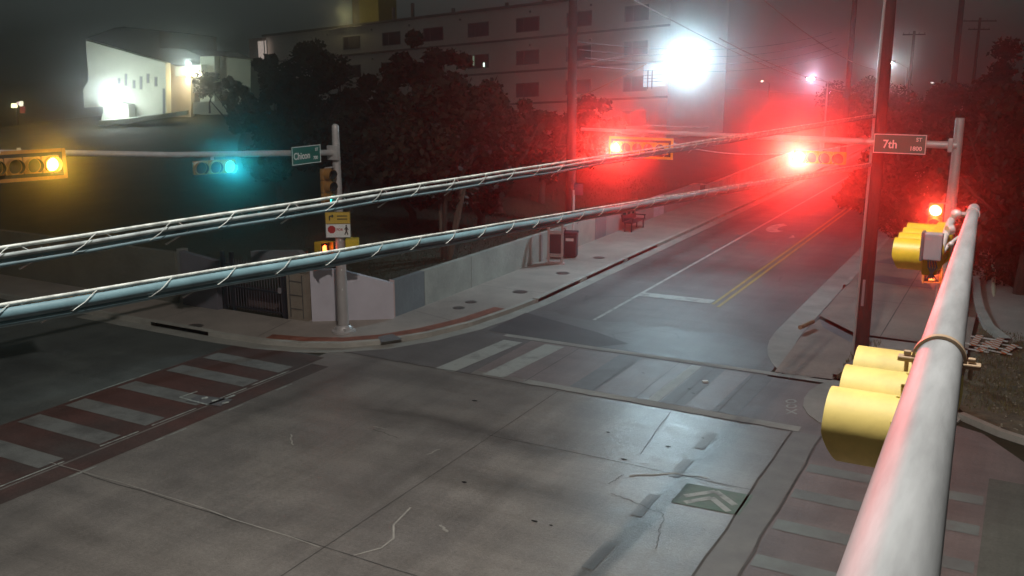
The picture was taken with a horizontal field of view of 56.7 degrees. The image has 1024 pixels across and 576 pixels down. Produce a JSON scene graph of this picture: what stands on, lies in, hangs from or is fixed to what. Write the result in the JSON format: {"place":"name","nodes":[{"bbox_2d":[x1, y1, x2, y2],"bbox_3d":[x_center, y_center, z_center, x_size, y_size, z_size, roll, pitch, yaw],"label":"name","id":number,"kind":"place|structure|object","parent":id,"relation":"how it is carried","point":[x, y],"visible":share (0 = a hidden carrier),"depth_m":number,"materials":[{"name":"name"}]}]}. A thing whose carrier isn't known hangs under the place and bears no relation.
{"place":"outdoors","nodes":[
{"label":"outdoors","id":0,"kind":"place"},
{"bbox_2d":[0,298,318,424],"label":"side road","id":1,"kind":"structure","parent":0,"point":[48,364],"depth_m":26.84,"materials":[{"name":"grey asphalt"}]},
{"bbox_2d":[0,346,323,487],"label":"crossing pavement","id":2,"kind":"structure","parent":1,"relation":"on","point":[66,448],"depth_m":23.02,"materials":[{"name":"red brick"}]},
{"bbox_2d":[0,369,290,486],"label":"crossing edge line","id":3,"kind":"object","parent":2,"relation":"on","point":[138,431],"visible":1,"depth_m":22.03,"materials":[{"name":"paint"}]},
{"bbox_2d":[0,352,291,483],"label":"crossing bar","id":4,"kind":"object","parent":2,"relation":"on","point":[24,455],"visible":1,"depth_m":22.61,"materials":[{"name":"white paint"}]},
{"bbox_2d":[179,391,235,405],"bbox_3d":[-7.568,2.723,23.475,1.421,0.035,0.823,3,14,15],"label":"utility cover","id":5,"kind":"object","parent":2,"relation":"on","point":[208,400],"visible":1,"depth_m":23.32,"materials":[{"name":"metal"}]},
{"bbox_2d":[246,285,287,311],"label":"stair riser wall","id":6,"kind":"structure","parent":0,"point":[267,300],"depth_m":32.14,"materials":[{"name":"black metal"}]},
{"bbox_2d":[0,88,871,288],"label":"hillside","id":7,"kind":"structure","parent":0,"point":[89,194],"depth_m":51.12,"materials":[{"name":"green plant"}]},
{"bbox_2d":[83,27,273,125],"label":"church","id":8,"kind":"structure","parent":7,"relation":"on","point":[152,77],"depth_m":78.58,"materials":[{"name":"paint"}]},
{"bbox_2d":[191,70,223,112],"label":"round tree","id":9,"kind":"object","parent":7,"relation":"on","point":[207,84],"visible":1,"depth_m":71.81,"materials":[{"name":"green plant"}]},
{"bbox_2d":[210,75,255,150],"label":"broadleaf tree","id":10,"kind":"object","parent":7,"relation":"on","point":[234,118],"visible":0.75,"depth_m":58.58,"materials":[{"name":"green plant"}]},
{"bbox_2d":[237,53,295,123],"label":"broadleaf tree","id":11,"kind":"object","parent":7,"relation":"on","point":[271,74],"visible":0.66,"depth_m":56.37,"materials":[{"name":"green plant"}]},
{"bbox_2d":[240,111,310,201],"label":"broadleaf tree","id":12,"kind":"object","parent":7,"relation":"on","point":[282,135],"visible":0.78,"depth_m":43.17,"materials":[{"name":"green plant"}]},
{"bbox_2d":[251,250,306,265],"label":"stair wing wall","id":13,"kind":"structure","parent":7,"relation":"on","point":[260,255],"depth_m":32.41,"materials":[{"name":"grey concrete"}]},
{"bbox_2d":[268,36,363,144],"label":"broadleaf tree","id":14,"kind":"object","parent":7,"relation":"on","point":[325,69],"visible":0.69,"depth_m":53.55,"materials":[{"name":"green plant"}]},
{"bbox_2d":[303,107,381,212],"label":"broadleaf tree","id":15,"kind":"object","parent":7,"relation":"on","point":[353,124],"visible":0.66,"depth_m":40.98,"materials":[{"name":"green plant"}]},
{"bbox_2d":[326,73,390,185],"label":"broadleaf tree","id":16,"kind":"object","parent":7,"relation":"on","point":[348,97],"visible":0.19,"depth_m":48.51,"materials":[{"name":"green plant"}]},
{"bbox_2d":[356,27,428,126],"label":"broadleaf tree","id":17,"kind":"object","parent":7,"relation":"on","point":[403,67],"visible":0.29,"depth_m":46.52,"materials":[{"name":"green plant"}]},
{"bbox_2d":[359,116,443,225],"bbox_3d":[-4.377,-4.797,40.160,3.497,5.088,3.744,7,15,28],"label":"broadleaf tree","id":18,"kind":"object","parent":7,"relation":"on","point":[418,203],"visible":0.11,"depth_m":39.60,"materials":[{"name":"green plant"}]},
{"bbox_2d":[391,47,473,200],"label":"broadleaf tree","id":19,"kind":"object","parent":7,"relation":"on","point":[437,57],"visible":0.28,"depth_m":44.68,"materials":[{"name":"green plant"}]},
{"bbox_2d":[357,69,526,259],"bbox_3d":[-2.589,-4.004,33.301,6.110,7.247,5.863,7,15,28],"label":"multi trunk tree","id":20,"kind":"object","parent":7,"relation":"on","point":[419,149],"visible":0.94,"depth_m":32.59,"materials":[{"name":"green plant"}]},
{"bbox_2d":[450,128,516,225],"bbox_3d":[-1.357,-4.517,40.168,3.093,4.819,3.614,7,15,28],"label":"broadleaf tree","id":21,"kind":"object","parent":7,"relation":"on","point":[491,196],"visible":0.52,"depth_m":39.70,"materials":[{"name":"green plant"}]},
{"bbox_2d":[249,0,728,137],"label":"apartment block","id":22,"kind":"structure","parent":7,"relation":"on","point":[520,51],"depth_m":89.74,"materials":[{"name":"grey concrete"}]},
{"bbox_2d":[516,16,538,32],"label":"window","id":23,"kind":"structure","parent":22,"relation":"in","point":[525,24],"depth_m":90.23,"materials":[{"name":"grey"}]},
{"bbox_2d":[516,49,538,64],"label":"window","id":24,"kind":"structure","parent":22,"relation":"in","point":[525,57],"depth_m":90.92,"materials":[{"name":"grey"}]},
{"bbox_2d":[622,110,645,125],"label":"window","id":25,"kind":"structure","parent":22,"relation":"in","point":[633,118],"depth_m":85.70,"materials":[{"name":"grey"}]},
{"bbox_2d":[625,4,649,21],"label":"window","id":26,"kind":"structure","parent":22,"relation":"in","point":[636,12],"depth_m":83.68,"materials":[{"name":"grey glass"}]},
{"bbox_2d":[459,75,541,211],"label":"broadleaf tree","id":27,"kind":"object","parent":7,"relation":"on","point":[530,129],"visible":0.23,"depth_m":43.33,"materials":[{"name":"green plant"}]},
{"bbox_2d":[515,96,578,203],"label":"broadleaf tree","id":28,"kind":"object","parent":7,"relation":"on","point":[548,152],"visible":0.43,"depth_m":46.19,"materials":[{"name":"green plant"}]},
{"bbox_2d":[565,0,577,213],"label":"utility pole","id":29,"kind":"object","parent":7,"relation":"on","point":[571,99],"visible":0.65,"depth_m":41.49,"materials":[{"name":"brown wood"}]},
{"bbox_2d":[577,50,706,65],"bbox_3d":[5.445,-9.829,40.677,5.720,0.676,0.802,4,14,18],"label":"street lamp","id":30,"kind":"object","parent":29,"relation":"attached to","point":[688,56],"visible":1,"depth_m":39.80,"materials":[{"name":"grey metal"}]},
{"bbox_2d":[562,94,628,168],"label":"broadleaf tree","id":31,"kind":"object","parent":7,"relation":"on","point":[588,143],"visible":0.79,"depth_m":60.78,"materials":[{"name":"green plant"}]},
{"bbox_2d":[0,126,908,337],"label":"sidewalk","id":32,"kind":"structure","parent":0,"point":[542,277],"depth_m":34.45,"materials":[{"name":"concrete"}]},
{"bbox_2d":[0,229,187,302],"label":"block wall","id":33,"kind":"structure","parent":32,"relation":"on","point":[122,265],"depth_m":34.17,"materials":[{"name":"grey concrete"}]},
{"bbox_2d":[0,124,355,334],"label":"signal pole","id":34,"kind":"object","parent":32,"relation":"on","point":[343,326],"visible":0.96,"depth_m":27.48,"materials":[{"name":"grey metal"}]},
{"bbox_2d":[0,148,67,182],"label":"traffic light","id":35,"kind":"object","parent":34,"relation":"attached to","point":[18,165],"visible":1,"depth_m":19.06,"materials":[{"name":"yellow metal"}]},
{"bbox_2d":[192,156,237,174],"bbox_3d":[-7.342,-3.076,23.405,1.035,0.518,0.410,-8,16,-32],"label":"traffic light","id":36,"kind":"object","parent":34,"relation":"attached to","point":[210,166],"visible":1,"depth_m":23.36,"materials":[{"name":"yellow"}]},
{"bbox_2d":[291,144,320,165],"bbox_3d":[-5.762,-3.709,26.393,0.127,0.500,1.200,7,15,28],"label":"street sign","id":37,"kind":"object","parent":34,"relation":"attached to","point":[308,154],"visible":1,"depth_m":26.34,"materials":[{"name":"green metal"}]},
{"bbox_2d":[320,167,337,202],"bbox_3d":[-5.287,-2.958,27.623,0.445,1.104,0.470,10,17,37],"label":"traffic light","id":38,"kind":"object","parent":34,"relation":"attached to","point":[327,184],"visible":0.86,"depth_m":27.50,"materials":[{"name":"yellow"}]},
{"bbox_2d":[325,212,350,237],"bbox_3d":[-5.141,-1.869,28.016,0.740,0.780,0.050,0,13,-1],"label":"traffic sign","id":39,"kind":"object","parent":34,"relation":"attached to","point":[337,224],"visible":1,"depth_m":28.01,"materials":[{"name":"yellow"}]},
{"bbox_2d":[179,250,222,309],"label":"wall behind gate","id":40,"kind":"structure","parent":32,"relation":"on","point":[195,262],"depth_m":31.66,"materials":[{"name":"grey concrete"}]},
{"bbox_2d":[286,271,311,320],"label":"gate pillar","id":41,"kind":"structure","parent":32,"relation":"on","point":[299,296],"depth_m":30.09,"materials":[{"name":"beige stone"}]},
{"bbox_2d":[220,251,287,318],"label":"iron gate","id":42,"kind":"structure","parent":41,"relation":"attached to","point":[282,290],"depth_m":31.02,"materials":[{"name":"grey metal"}]},
{"bbox_2d":[267,307,502,341],"bbox_3d":[-3.519,1.221,29.427,7.921,0.013,1.921,-7,15,-26],"label":"tactile band","id":43,"kind":"object","parent":32,"relation":"on","point":[430,327],"visible":1,"depth_m":28.72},
{"bbox_2d":[545,215,564,263],"bbox_3d":[1.778,-2.010,38.784,0.800,2.065,0.300,2,13,8],"label":"bus stop kiosk","id":44,"kind":"object","parent":32,"relation":"on","point":[554,244],"visible":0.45,"depth_m":38.81,"materials":[{"name":"metal"}]},
{"bbox_2d":[563,228,578,256],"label":"litter bin","id":45,"kind":"object","parent":32,"relation":"on","point":[570,244],"visible":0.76,"depth_m":40.06,"materials":[{"name":"plastic"}]},
{"bbox_2d":[705,151,793,197],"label":"wall","id":46,"kind":"structure","parent":32,"relation":"on","point":[758,170],"depth_m":68.24,"materials":[{"name":"concrete"}]},
{"bbox_2d":[0,77,1023,461],"bbox_3d":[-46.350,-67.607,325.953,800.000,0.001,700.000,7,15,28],"label":"ground","id":47,"kind":"structure","parent":0,"point":[78,85],"depth_m":337.45,"materials":[{"name":"grey concrete"}]},
{"bbox_2d":[0,293,154,324],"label":"kerb","id":48,"kind":"structure","parent":47,"relation":"on","point":[123,317],"depth_m":31.05,"materials":[{"name":"concrete"}]},
{"bbox_2d":[220,331,429,347],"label":"kerb","id":49,"kind":"structure","parent":47,"relation":"on","point":[308,344],"depth_m":27.98,"materials":[{"name":"concrete"}]},
{"bbox_2d":[310,268,394,320],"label":"corner wall","id":50,"kind":"structure","parent":47,"relation":"on","point":[371,298],"depth_m":30.10,"materials":[{"name":"white paint"}]},
{"bbox_2d":[0,352,790,575],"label":"junction slab","id":51,"kind":"structure","parent":47,"relation":"on","point":[340,467],"depth_m":18.54,"materials":[{"name":"concrete"}]},
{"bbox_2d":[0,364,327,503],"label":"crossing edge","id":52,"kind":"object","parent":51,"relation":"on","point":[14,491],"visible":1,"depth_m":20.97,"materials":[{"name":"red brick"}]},
{"bbox_2d":[50,426,708,555],"bbox_3d":[-2.857,3.715,19.289,12.281,0.001,5.978,7,15,28],"label":"crack sealant","id":53,"kind":"object","parent":51,"relation":"on","point":[444,529],"visible":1,"depth_m":17.55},
{"bbox_2d":[350,332,530,372],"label":"dark crossing pavement","id":54,"kind":"structure","parent":51,"relation":"on","point":[438,353],"depth_m":27.40,"materials":[{"name":"grey asphalt"}]},
{"bbox_2d":[57,325,823,575],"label":"pavement joint","id":55,"kind":"object","parent":51,"relation":"on","point":[764,529],"visible":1,"depth_m":19.06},
{"bbox_2d":[476,341,817,425],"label":"crossing pavement","id":56,"kind":"structure","parent":51,"relation":"on","point":[767,402],"depth_m":24.86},
{"bbox_2d":[671,483,752,514],"bbox_3d":[3.807,4.008,18.036,1.297,0.001,1.016,7,15,28],"label":"green marking","id":57,"kind":"object","parent":51,"relation":"on","point":[689,488],"visible":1,"depth_m":18.04,"materials":[{"name":"paint"}]},
{"bbox_2d":[683,490,736,511],"bbox_3d":[3.777,4.006,18.024,1.038,0.001,0.846,7,15,28],"label":"chevron marking","id":58,"kind":"object","parent":57,"relation":"on","point":[720,504],"visible":1,"depth_m":17.99,"materials":[{"name":"white paint"}]},
{"bbox_2d":[77,147,868,352],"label":"gutter","id":59,"kind":"object","parent":47,"relation":"on","point":[562,294],"visible":0.84,"depth_m":30.50,"materials":[{"name":"concrete"}]},
{"bbox_2d":[427,299,535,336],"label":"kerb","id":60,"kind":"structure","parent":47,"relation":"on","point":[482,319],"depth_m":30.48,"materials":[{"name":"concrete"}]},
{"bbox_2d":[391,183,699,316],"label":"retaining wall","id":61,"kind":"structure","parent":47,"relation":"on","point":[421,288],"depth_m":35.81,"materials":[{"name":"grey concrete"}]},
{"bbox_2d":[767,186,928,378],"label":"gutter","id":62,"kind":"object","parent":47,"relation":"on","point":[784,338],"visible":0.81,"depth_m":31.93,"materials":[{"name":"concrete"}]},
{"bbox_2d":[839,0,856,166],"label":"utility pole","id":63,"kind":"object","parent":47,"relation":"on","point":[844,132],"visible":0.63,"depth_m":73.07,"materials":[{"name":"brown wood"}]},
{"bbox_2d":[814,75,903,137],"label":"broadleaf tree","id":64,"kind":"object","parent":47,"relation":"on","point":[867,93],"visible":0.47,"depth_m":97.48,"materials":[{"name":"green plant"}]},
{"bbox_2d":[832,147,900,218],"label":"broadleaf tree","id":65,"kind":"object","parent":47,"relation":"on","point":[852,192],"visible":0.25,"depth_m":46.89,"materials":[{"name":"green plant"}]},
{"bbox_2d":[803,380,960,423],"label":"corner ramp","id":66,"kind":"structure","parent":47,"relation":"on","point":[815,397],"depth_m":23.29,"materials":[{"name":"concrete"}]},
{"bbox_2d":[878,172,931,237],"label":"bush","id":67,"kind":"object","parent":47,"relation":"on","point":[893,224],"visible":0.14,"depth_m":43.81,"materials":[{"name":"green plant"}]},
{"bbox_2d":[856,84,962,137],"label":"broadleaf tree","id":68,"kind":"object","parent":47,"relation":"on","point":[899,121],"visible":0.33,"depth_m":68.12,"materials":[{"name":"green plant"}]},
{"bbox_2d":[866,121,969,223],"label":"broadleaf tree","id":69,"kind":"object","parent":47,"relation":"on","point":[907,205],"visible":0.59,"depth_m":42.15,"materials":[{"name":"green plant"}]},
{"bbox_2d":[836,321,1023,434],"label":"dirt bed","id":70,"kind":"object","parent":47,"relation":"on","point":[995,418],"visible":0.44,"depth_m":23.77,"materials":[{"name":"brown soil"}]},
{"bbox_2d":[910,76,987,135],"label":"broadleaf tree","id":71,"kind":"object","parent":47,"relation":"on","point":[937,105],"visible":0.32,"depth_m":60.99,"materials":[{"name":"green plant"}]},
{"bbox_2d":[950,0,964,108],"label":"utility pole","id":72,"kind":"object","parent":47,"relation":"on","point":[955,63],"visible":0.33,"depth_m":67.97,"materials":[{"name":"brown wood"}]},
{"bbox_2d":[922,111,1023,264],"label":"broadleaf tree","id":73,"kind":"object","parent":47,"relation":"on","point":[939,182],"visible":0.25,"depth_m":37.91,"materials":[{"name":"green plant"}]},
{"bbox_2d":[939,72,1023,294],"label":"broadleaf tree","id":74,"kind":"object","parent":47,"relation":"on","point":[1001,131],"visible":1,"depth_m":32.41,"materials":[{"name":"green plant"}]},
{"bbox_2d":[952,36,1023,123],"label":"broadleaf tree","id":75,"kind":"object","parent":47,"relation":"on","point":[1003,70],"visible":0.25,"depth_m":51.64,"materials":[{"name":"green plant"}]},
{"bbox_2d":[952,174,1023,285],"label":"bush","id":76,"kind":"object","parent":47,"relation":"on","point":[1007,277],"visible":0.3,"depth_m":35.07,"materials":[{"name":"green plant"}]},
{"bbox_2d":[957,412,1023,444],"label":"kerb","id":77,"kind":"structure","parent":47,"relation":"on","point":[990,428],"depth_m":21.33,"materials":[{"name":"concrete"}]},
{"bbox_2d":[972,275,1011,342],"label":"path kerb","id":78,"kind":"structure","parent":47,"relation":"on","point":[984,319],"depth_m":30.77,"materials":[{"name":"concrete"}]},
{"bbox_2d":[0,0,1023,81],"label":"sky","id":79,"kind":"structure","parent":0,"point":[40,39],"materials":[{"name":"black"}]},
{"bbox_2d":[473,106,962,375],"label":"road","id":80,"kind":"structure","parent":0,"point":[765,307],"depth_m":37.60,"materials":[{"name":"grey asphalt"}]},
{"bbox_2d":[491,310,767,368],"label":"worn asphalt","id":81,"kind":"structure","parent":80,"relation":"on","point":[725,349],"depth_m":28.29,"materials":[{"name":"grey asphalt"}]},
{"bbox_2d":[488,313,627,346],"bbox_3d":[1.786,1.312,29.622,4.400,0.001,2.550,7,15,28],"label":"dark asphalt patch","id":82,"kind":"object","parent":81,"relation":"on","point":[524,324],"visible":1,"depth_m":29.45,"materials":[{"name":"grey asphalt"}]},
{"bbox_2d":[593,176,848,319],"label":"white lane line","id":83,"kind":"object","parent":80,"relation":"on","point":[619,305],"visible":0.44,"depth_m":39.86,"materials":[{"name":"paint"}]},
{"bbox_2d":[712,208,851,306],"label":"yellow centre line","id":84,"kind":"object","parent":80,"relation":"on","point":[745,286],"visible":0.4,"depth_m":39.86,"materials":[{"name":"paint"}]},
{"bbox_2d":[656,123,916,246],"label":"kerb","id":85,"kind":"structure","parent":80,"relation":"on","point":[683,232],"depth_m":53.46,"materials":[{"name":"concrete"}]},
{"bbox_2d":[775,319,852,378],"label":"sidewalk","id":86,"kind":"structure","parent":0,"point":[818,350],"depth_m":27.05,"materials":[{"name":"concrete"}]},
{"bbox_2d":[737,414,1023,575],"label":"side road","id":87,"kind":"structure","parent":0,"point":[980,459],"depth_m":17.78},
{"bbox_2d":[695,431,819,575],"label":"concrete ribbon","id":88,"kind":"object","parent":87,"relation":"on","point":[730,552],"visible":1,"depth_m":17.56,"materials":[{"name":"grey concrete"}]},
{"bbox_2d":[977,478,1023,575],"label":"worn strip","id":89,"kind":"object","parent":87,"relation":"on","point":[1001,553],"visible":1,"depth_m":16.73,"materials":[{"name":"grey concrete"}]},
{"bbox_2d":[836,204,979,575],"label":"mast arm","id":90,"kind":"object","parent":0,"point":[899,527],"visible":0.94,"depth_m":2.70},
{"bbox_2d":[897,334,980,379],"bbox_3d":[1.834,0.308,4.073,0.328,0.218,0.060,7,15,26],"label":"mounting clamp","id":91,"kind":"object","parent":90,"relation":"attached to","point":[970,365],"visible":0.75,"depth_m":4.04,"materials":[{"name":"beige metal"}]},
{"bbox_2d":[821,345,963,467],"bbox_3d":[1.748,0.525,4.289,0.485,0.358,1.035,7,15,28],"label":"traffic light","id":92,"kind":"object","parent":91,"relation":"attached to","point":[862,401],"visible":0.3,"depth_m":3.96,"materials":[{"name":"yellow"}]},
{"bbox_2d":[927,207,979,277],"bbox_3d":[4.423,-0.459,9.546,0.722,0.698,0.320,-10,16,-35],"label":"arm bracket","id":93,"kind":"object","parent":90,"relation":"attached to","point":[949,227],"visible":0.72,"depth_m":9.49,"materials":[{"name":"grey metal"}]},
{"bbox_2d":[892,222,952,275],"bbox_3d":[4.280,-0.432,9.841,0.465,0.336,1.385,7,15,28],"label":"traffic light","id":94,"kind":"object","parent":93,"relation":"attached to","point":[906,248],"visible":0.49,"depth_m":9.35,"materials":[{"name":"yellow metal"}]},
{"bbox_2d":[919,230,943,279],"bbox_3d":[4.029,-0.305,9.127,0.190,0.476,0.150,7,15,28],"label":"terminal box","id":95,"kind":"object","parent":94,"relation":"attached to","point":[931,246],"visible":1,"depth_m":9.06,"materials":[{"name":"grey metal"}]},
{"bbox_2d":[820,222,995,347],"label":"sidewalk","id":96,"kind":"structure","parent":0,"point":[909,320],"depth_m":32.00,"materials":[{"name":"concrete"}]},
{"bbox_2d":[874,258,983,293],"bbox_3d":[16.059,-0.586,37.183,4.200,0.001,6.000,7,15,28],"label":"sidewalk patch","id":97,"kind":"object","parent":96,"relation":"on","point":[896,280],"visible":0.46,"depth_m":35.72,"materials":[{"name":"concrete"}]},
{"bbox_2d":[869,337,967,360],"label":"sidewalk","id":98,"kind":"structure","parent":0,"point":[894,345],"depth_m":27.65,"materials":[{"name":"concrete"}]},
{"bbox_2d":[581,118,964,302],"bbox_3d":[6.906,-1.596,27.220,10.800,6.730,0.591,7,15,28],"label":"signal pole","id":99,"kind":"object","parent":98,"relation":"on","point":[954,144],"visible":0.53,"depth_m":25.04,"materials":[{"name":"metal"}]},
{"bbox_2d":[609,133,673,159],"bbox_3d":[3.780,-4.195,28.020,2.020,0.730,0.490,7,15,28],"label":"traffic light","id":100,"kind":"object","parent":99,"relation":"attached to","point":[618,144],"visible":0.84,"depth_m":28.02,"materials":[{"name":"yellow metal"}]},
{"bbox_2d":[791,142,846,164],"bbox_3d":[8.302,-3.647,25.616,1.385,0.588,0.490,7,15,28],"label":"traffic light","id":101,"kind":"object","parent":99,"relation":"attached to","point":[820,156],"visible":1,"depth_m":25.61,"materials":[{"name":"yellow metal"}]},
{"bbox_2d":[873,133,926,154],"bbox_3d":[10.094,-3.751,24.678,1.280,0.500,0.137,7,15,28],"label":"street sign","id":102,"kind":"object","parent":99,"relation":"attached to","point":[900,143],"visible":1,"depth_m":24.62,"materials":[{"name":"green metal"}]},
{"bbox_2d":[851,0,896,355],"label":"utility pole","id":103,"kind":"object","parent":98,"relation":"on","point":[862,320],"visible":0.83,"depth_m":25.76,"materials":[{"name":"brown wood"}]},
{"bbox_2d":[0,162,871,327],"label":"cable bundle","id":104,"kind":"object","parent":103,"relation":"attached to","point":[42,311],"visible":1,"depth_m":6.77,"materials":[{"name":"metal"}]},
{"bbox_2d":[0,114,875,269],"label":"cable bundle","id":105,"kind":"object","parent":103,"relation":"attached to","point":[26,257],"visible":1,"depth_m":6.78,"materials":[{"name":"metal"}]},
{"bbox_2d":[981,280,1023,342],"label":"path","id":106,"kind":"structure","parent":0,"point":[1004,307],"depth_m":32.01,"materials":[{"name":"concrete"}]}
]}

